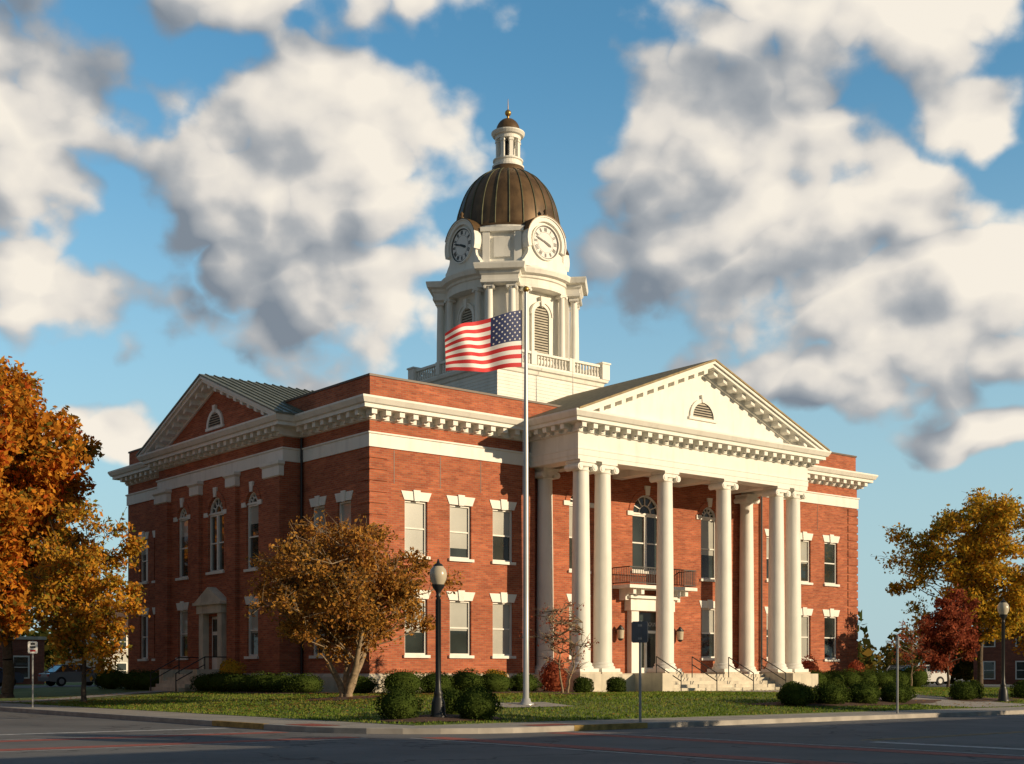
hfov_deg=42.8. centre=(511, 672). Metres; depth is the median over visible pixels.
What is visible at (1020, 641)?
golden honeylocust tree
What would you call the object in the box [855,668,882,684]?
boxwood shrub
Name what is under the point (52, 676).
parked car
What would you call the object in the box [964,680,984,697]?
boxwood shrub
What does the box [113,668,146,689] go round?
boxwood shrub
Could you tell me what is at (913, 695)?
boxwood shrub
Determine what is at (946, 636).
red maple tree
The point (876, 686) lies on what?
boxwood shrub
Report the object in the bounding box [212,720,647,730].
ramp
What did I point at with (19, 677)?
parked car
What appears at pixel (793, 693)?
boxwood shrub
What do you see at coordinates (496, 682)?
boxwood shrub
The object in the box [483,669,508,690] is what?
yellow shrub
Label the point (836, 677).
boxwood shrub
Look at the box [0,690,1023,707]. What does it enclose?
footpath
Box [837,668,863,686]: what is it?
boxwood shrub
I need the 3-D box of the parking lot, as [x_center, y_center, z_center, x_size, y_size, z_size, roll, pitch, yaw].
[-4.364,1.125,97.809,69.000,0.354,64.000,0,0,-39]
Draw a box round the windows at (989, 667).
[983,629,1023,678]
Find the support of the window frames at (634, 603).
in the courthouse
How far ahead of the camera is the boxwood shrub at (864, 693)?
53.31 m
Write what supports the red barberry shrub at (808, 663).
on the mulch bed
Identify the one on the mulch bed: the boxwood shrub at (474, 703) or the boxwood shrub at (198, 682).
the boxwood shrub at (474, 703)
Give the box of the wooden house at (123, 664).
[65,604,127,672]
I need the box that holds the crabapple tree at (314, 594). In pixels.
[244,510,463,696]
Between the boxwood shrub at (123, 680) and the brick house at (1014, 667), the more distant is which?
the brick house at (1014, 667)
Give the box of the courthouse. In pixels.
[108,109,877,692]
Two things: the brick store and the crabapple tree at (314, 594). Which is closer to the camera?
the crabapple tree at (314, 594)
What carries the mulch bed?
on the lawn
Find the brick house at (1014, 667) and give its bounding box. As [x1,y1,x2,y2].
[974,588,1023,684]
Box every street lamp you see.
[429,559,446,716]
[997,598,1009,701]
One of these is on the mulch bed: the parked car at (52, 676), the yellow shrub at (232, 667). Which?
the yellow shrub at (232, 667)
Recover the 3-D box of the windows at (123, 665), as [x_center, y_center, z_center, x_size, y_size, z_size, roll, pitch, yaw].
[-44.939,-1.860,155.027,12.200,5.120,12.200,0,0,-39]
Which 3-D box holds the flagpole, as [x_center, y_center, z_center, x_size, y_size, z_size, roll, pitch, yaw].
[-0.776,-6.161,45.119,3.193,14.610,0.560,0,0,-16]
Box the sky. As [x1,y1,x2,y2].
[0,0,1023,669]
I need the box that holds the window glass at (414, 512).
[143,403,833,667]
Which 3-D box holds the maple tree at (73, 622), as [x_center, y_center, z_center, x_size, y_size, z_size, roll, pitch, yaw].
[-19.755,-3.276,59.792,6.442,9.619,5.481,0,0,0]
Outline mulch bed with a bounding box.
[221,687,1022,721]
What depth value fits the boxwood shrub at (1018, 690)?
62.58 m
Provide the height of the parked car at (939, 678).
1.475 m
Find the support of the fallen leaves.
on the lawn
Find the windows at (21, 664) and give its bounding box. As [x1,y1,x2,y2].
[13,656,29,678]
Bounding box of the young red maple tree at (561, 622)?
[516,601,598,692]
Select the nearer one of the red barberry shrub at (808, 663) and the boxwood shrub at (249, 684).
the boxwood shrub at (249, 684)
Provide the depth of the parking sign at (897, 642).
46.06 m
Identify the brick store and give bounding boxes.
[0,636,45,683]
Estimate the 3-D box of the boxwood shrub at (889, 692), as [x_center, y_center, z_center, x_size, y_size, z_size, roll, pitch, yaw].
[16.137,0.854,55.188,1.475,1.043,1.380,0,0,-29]
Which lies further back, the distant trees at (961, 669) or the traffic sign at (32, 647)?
the distant trees at (961, 669)
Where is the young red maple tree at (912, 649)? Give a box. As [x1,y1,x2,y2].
[888,618,931,687]
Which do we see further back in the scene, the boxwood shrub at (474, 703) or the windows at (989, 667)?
the windows at (989, 667)
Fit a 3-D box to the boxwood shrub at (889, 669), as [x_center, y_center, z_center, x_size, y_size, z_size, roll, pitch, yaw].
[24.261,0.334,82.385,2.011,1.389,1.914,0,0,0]
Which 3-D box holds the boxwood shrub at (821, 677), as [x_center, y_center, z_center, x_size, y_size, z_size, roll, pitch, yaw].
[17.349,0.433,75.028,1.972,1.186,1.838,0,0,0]
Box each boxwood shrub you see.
[92,667,124,688]
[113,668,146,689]
[127,670,158,689]
[189,673,213,691]
[203,671,243,691]
[221,673,252,691]
[237,671,277,691]
[254,672,296,691]
[281,673,324,693]
[353,676,381,693]
[373,683,422,719]
[379,669,426,693]
[418,671,454,692]
[441,687,461,713]
[449,667,485,690]
[452,685,502,720]
[478,669,515,691]
[509,672,541,691]
[573,676,594,692]
[606,676,626,691]
[776,681,814,706]
[805,686,819,703]
[809,670,830,683]
[813,681,847,703]
[822,670,847,686]
[836,684,852,702]
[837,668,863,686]
[847,680,880,703]
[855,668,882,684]
[861,681,883,699]
[870,670,895,686]
[880,680,912,702]
[881,683,917,700]
[886,667,910,682]
[887,670,910,684]
[902,664,931,686]
[948,680,978,699]
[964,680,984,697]
[1009,679,1023,697]
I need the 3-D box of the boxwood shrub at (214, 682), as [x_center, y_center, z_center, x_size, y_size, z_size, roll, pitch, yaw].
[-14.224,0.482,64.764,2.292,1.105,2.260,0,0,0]
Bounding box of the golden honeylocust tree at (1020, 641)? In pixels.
[989,563,1023,656]
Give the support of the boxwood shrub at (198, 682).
on the lawn
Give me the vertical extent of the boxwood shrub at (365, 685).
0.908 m
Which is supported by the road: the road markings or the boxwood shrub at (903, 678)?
the road markings
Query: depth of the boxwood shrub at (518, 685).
60.68 m
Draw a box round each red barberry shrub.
[539,658,567,690]
[801,654,820,672]
[847,660,864,671]
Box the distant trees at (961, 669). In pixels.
[20,610,973,683]
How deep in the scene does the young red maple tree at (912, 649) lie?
73.92 m
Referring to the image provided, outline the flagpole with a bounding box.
[445,286,533,704]
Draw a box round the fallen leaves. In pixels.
[0,687,1014,722]
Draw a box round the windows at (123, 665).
[71,633,126,672]
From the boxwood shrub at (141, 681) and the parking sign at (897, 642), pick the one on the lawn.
the boxwood shrub at (141, 681)
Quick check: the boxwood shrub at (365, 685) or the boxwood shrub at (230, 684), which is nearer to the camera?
the boxwood shrub at (365, 685)
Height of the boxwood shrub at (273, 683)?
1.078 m
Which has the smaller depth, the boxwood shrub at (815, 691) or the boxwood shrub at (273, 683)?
the boxwood shrub at (815, 691)
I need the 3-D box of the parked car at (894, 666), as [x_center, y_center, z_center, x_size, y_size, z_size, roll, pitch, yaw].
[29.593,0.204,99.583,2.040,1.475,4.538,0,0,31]
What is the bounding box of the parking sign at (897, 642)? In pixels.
[896,635,899,712]
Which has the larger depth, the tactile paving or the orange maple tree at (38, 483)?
the orange maple tree at (38, 483)
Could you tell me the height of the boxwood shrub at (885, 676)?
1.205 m
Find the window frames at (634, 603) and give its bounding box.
[142,405,835,672]
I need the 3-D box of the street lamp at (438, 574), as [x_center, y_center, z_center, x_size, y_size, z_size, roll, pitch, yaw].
[-2.180,-0.981,38.569,0.540,4.740,0.540,0,0,0]
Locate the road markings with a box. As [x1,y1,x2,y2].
[0,716,1023,763]
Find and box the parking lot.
[0,684,1013,689]
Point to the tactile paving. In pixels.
(334, 725)
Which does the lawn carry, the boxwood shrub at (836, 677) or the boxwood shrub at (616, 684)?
the boxwood shrub at (616, 684)
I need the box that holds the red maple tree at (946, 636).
[913,584,981,687]
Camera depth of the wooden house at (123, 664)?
148.16 m
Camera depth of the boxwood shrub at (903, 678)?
79.45 m
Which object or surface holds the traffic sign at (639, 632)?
on the sidewalk
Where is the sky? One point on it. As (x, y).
(821, 202)
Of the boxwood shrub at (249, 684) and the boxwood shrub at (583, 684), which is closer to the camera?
the boxwood shrub at (583, 684)
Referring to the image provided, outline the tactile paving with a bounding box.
[287,724,575,725]
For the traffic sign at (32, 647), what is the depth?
53.97 m
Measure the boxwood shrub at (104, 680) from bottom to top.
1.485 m
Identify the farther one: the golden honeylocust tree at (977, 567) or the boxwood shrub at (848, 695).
the golden honeylocust tree at (977, 567)
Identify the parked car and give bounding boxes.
[0,667,23,686]
[38,665,97,685]
[887,665,905,670]
[899,665,949,684]
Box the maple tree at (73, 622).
[16,498,149,701]
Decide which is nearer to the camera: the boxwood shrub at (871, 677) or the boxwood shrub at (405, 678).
the boxwood shrub at (405, 678)
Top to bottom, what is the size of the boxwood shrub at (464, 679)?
1.258 m
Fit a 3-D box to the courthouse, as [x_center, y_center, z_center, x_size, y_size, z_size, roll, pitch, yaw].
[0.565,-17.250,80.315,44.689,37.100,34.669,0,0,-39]
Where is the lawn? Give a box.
[0,682,1023,725]
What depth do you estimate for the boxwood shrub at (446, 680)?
57.20 m
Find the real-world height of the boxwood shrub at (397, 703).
1.189 m
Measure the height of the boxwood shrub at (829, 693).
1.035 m
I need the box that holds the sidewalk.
[0,702,1023,733]
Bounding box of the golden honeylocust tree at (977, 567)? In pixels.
[870,487,1023,685]
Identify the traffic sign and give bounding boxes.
[28,641,37,706]
[632,621,647,721]
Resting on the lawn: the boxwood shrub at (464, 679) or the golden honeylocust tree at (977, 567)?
the golden honeylocust tree at (977, 567)
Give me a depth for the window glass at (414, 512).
69.68 m
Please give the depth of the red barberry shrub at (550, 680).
61.91 m
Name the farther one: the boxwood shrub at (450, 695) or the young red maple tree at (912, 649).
the young red maple tree at (912, 649)
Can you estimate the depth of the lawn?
49.83 m
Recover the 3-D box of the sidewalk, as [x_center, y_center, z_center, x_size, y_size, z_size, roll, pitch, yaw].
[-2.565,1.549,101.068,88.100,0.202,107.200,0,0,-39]
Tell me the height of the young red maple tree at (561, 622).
4.242 m
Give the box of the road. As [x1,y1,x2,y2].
[0,711,1023,763]
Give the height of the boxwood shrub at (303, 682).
1.015 m
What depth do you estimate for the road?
28.91 m
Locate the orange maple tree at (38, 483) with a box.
[0,355,104,697]
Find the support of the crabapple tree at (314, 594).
on the mulch bed
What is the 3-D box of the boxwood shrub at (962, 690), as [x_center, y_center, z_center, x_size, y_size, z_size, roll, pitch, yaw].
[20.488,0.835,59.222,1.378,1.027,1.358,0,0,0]
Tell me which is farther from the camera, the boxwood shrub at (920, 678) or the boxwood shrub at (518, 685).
the boxwood shrub at (920, 678)
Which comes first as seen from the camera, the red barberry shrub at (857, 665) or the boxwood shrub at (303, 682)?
the boxwood shrub at (303, 682)
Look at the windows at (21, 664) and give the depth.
103.36 m
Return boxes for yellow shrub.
[219,658,246,675]
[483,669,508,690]

